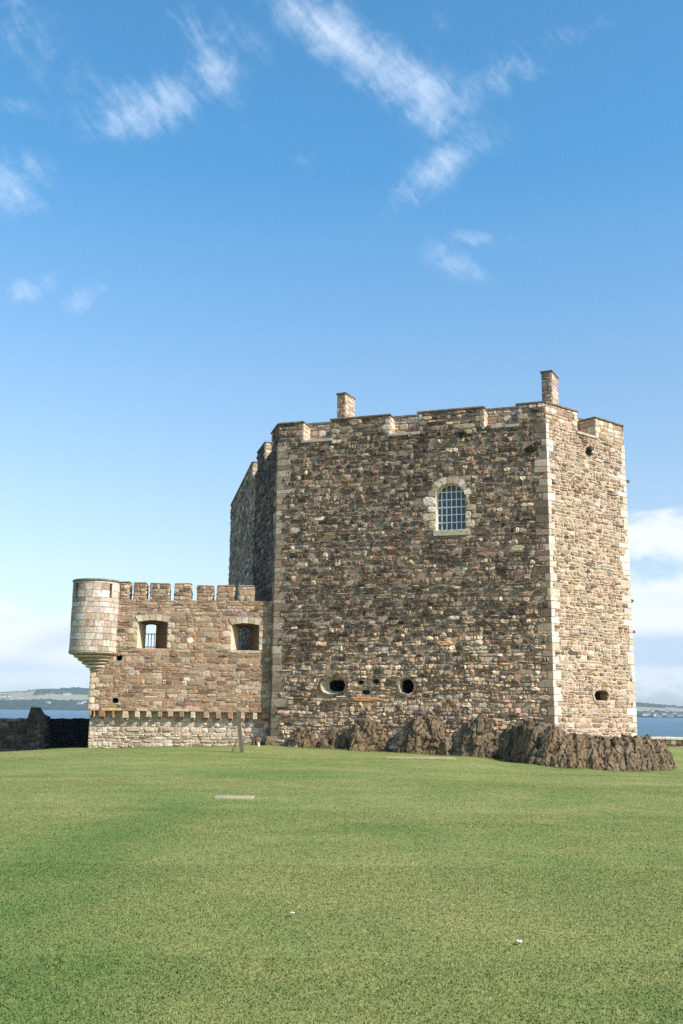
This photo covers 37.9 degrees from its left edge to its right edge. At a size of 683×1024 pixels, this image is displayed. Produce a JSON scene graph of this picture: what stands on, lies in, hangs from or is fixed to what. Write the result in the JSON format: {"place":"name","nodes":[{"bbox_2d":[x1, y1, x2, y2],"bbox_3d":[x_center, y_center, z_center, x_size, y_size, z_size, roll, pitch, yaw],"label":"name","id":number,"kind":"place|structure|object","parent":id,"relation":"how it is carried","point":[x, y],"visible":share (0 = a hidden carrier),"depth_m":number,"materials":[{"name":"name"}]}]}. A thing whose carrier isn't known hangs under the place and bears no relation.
{"place":"outdoors","nodes":[
{"label":"outdoors","id":0,"kind":"place"},
{"bbox_2d":[0,744,682,1023],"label":"ground","id":1,"kind":"structure","parent":0,"point":[677,752],"depth_m":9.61,"materials":[{"name":"green plant"}]},
{"bbox_2d":[0,707,50,751],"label":"boundary wall","id":2,"kind":"structure","parent":1,"relation":"on","point":[31,731],"depth_m":47.74,"materials":[{"name":"stone"}]},
{"bbox_2d":[49,718,88,747],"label":"link wall","id":3,"kind":"structure","parent":1,"relation":"on","point":[72,732],"depth_m":50.34,"materials":[{"name":"black stone"}]},
{"bbox_2d":[68,578,272,747],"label":"curtain wall","id":4,"kind":"structure","parent":1,"relation":"on","point":[195,676],"depth_m":45.72,"materials":[{"name":"stone"}]},
{"bbox_2d":[214,795,254,798],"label":"paving slab","id":5,"kind":"structure","parent":1,"relation":"on","point":[235,796],"depth_m":18.32,"materials":[{"name":"stone"}]},
{"bbox_2d":[231,711,243,752],"bbox_3d":[-4.147,8.895,39.829,0.564,1.820,0.150,1,-11,0],"label":"wooden post","id":6,"kind":"object","parent":1,"relation":"on","point":[240,741],"visible":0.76,"depth_m":39.76,"materials":[{"name":"grey wood"}]},
{"bbox_2d":[252,737,261,744],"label":"boulder","id":7,"kind":"object","parent":1,"relation":"on","point":[256,740],"visible":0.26,"depth_m":44.95,"materials":[{"name":"brown stone"}]},
{"bbox_2d":[265,736,274,745],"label":"boulder","id":8,"kind":"object","parent":1,"relation":"on","point":[268,741],"visible":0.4,"depth_m":44.70,"materials":[{"name":"brown stone"}]},
{"bbox_2d":[288,727,317,747],"bbox_3d":[-1.716,10.270,44.182,1.634,1.422,1.018,1,-11,0],"label":"boulder","id":9,"kind":"object","parent":1,"relation":"on","point":[302,737],"visible":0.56,"depth_m":43.95,"materials":[{"name":"brown stone"}]},
{"bbox_2d":[319,738,329,747],"bbox_3d":[-0.704,10.388,43.698,0.763,0.898,0.663,1,-11,0],"label":"boulder","id":10,"kind":"object","parent":1,"relation":"on","point":[325,742],"visible":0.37,"depth_m":43.55,"materials":[{"name":"brown stone"}]},
{"bbox_2d":[327,727,347,749],"bbox_3d":[-0.268,10.167,43.828,1.128,1.396,0.930,1,-11,0],"label":"boulder","id":11,"kind":"object","parent":1,"relation":"on","point":[337,739],"visible":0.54,"depth_m":43.62,"materials":[{"name":"stone"}]},
{"bbox_2d":[347,718,388,751],"bbox_3d":[1.110,9.902,43.268,1.817,1.839,1.193,3,-12,-11],"label":"boulder","id":12,"kind":"object","parent":1,"relation":"on","point":[367,734],"visible":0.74,"depth_m":42.89,"materials":[{"name":"brown stone"}]},
{"bbox_2d":[386,757,455,758],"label":"paving slab","id":13,"kind":"structure","parent":1,"relation":"on","point":[425,757],"depth_m":39.04,"materials":[{"name":"stone"}]},
{"bbox_2d":[397,711,451,754],"bbox_3d":[3.515,9.670,42.273,2.332,2.407,1.634,1,-11,0],"label":"boulder","id":14,"kind":"object","parent":1,"relation":"on","point":[426,734],"visible":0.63,"depth_m":41.73,"materials":[{"name":"brown stone"}]},
{"bbox_2d":[228,370,636,754],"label":"castle tower","id":15,"kind":"structure","parent":1,"relation":"on","point":[455,569],"depth_m":44.39,"materials":[{"name":"stone"}]},
{"bbox_2d":[423,476,475,535],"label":"window","id":16,"kind":"structure","parent":15,"relation":"in","point":[450,499],"depth_m":44.54,"materials":[{"name":"glass"}]},
{"bbox_2d":[459,715,502,758],"bbox_3d":[5.797,9.609,41.787,1.922,2.108,1.432,1,-11,0],"label":"boulder","id":17,"kind":"object","parent":1,"relation":"on","point":[479,737],"visible":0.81,"depth_m":41.41,"materials":[{"name":"brown stone"}]},
{"bbox_2d":[497,724,514,760],"bbox_3d":[7.026,9.800,41.609,1.247,1.834,1.038,1,-11,0],"label":"boulder","id":18,"kind":"object","parent":1,"relation":"on","point":[508,733],"visible":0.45,"depth_m":41.23,"materials":[{"name":"grey stone"}]},
{"bbox_2d":[508,718,676,771],"bbox_3d":[11.560,10.530,44.484,5.231,2.569,13.066,-7,-13,32],"label":"rock outcrop","id":19,"kind":"object","parent":1,"relation":"on","point":[544,744],"visible":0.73,"depth_m":40.48,"materials":[{"name":"brown stone"}]},
{"bbox_2d":[651,737,682,746],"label":"sea wall","id":20,"kind":"structure","parent":1,"relation":"on","point":[673,741],"depth_m":63.73,"materials":[{"name":"stone"}]},
{"bbox_2d":[0,687,682,717],"bbox_3d":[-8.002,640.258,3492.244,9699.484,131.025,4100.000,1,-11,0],"label":"hills","id":21,"kind":"structure","parent":0,"point":[58,699],"depth_m":3467.47,"materials":[{"name":"blue"}]},
{"bbox_2d":[0,710,682,736],"bbox_3d":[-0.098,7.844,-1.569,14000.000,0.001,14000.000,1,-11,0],"label":"water","id":22,"kind":"structure","parent":0,"point":[662,727],"depth_m":919.62,"materials":[{"name":"blue liquid"}]},
{"bbox_2d":[0,0,682,705],"label":"sky","id":23,"kind":"structure","parent":0,"point":[221,221],"materials":[{"name":"blue"}]}
]}

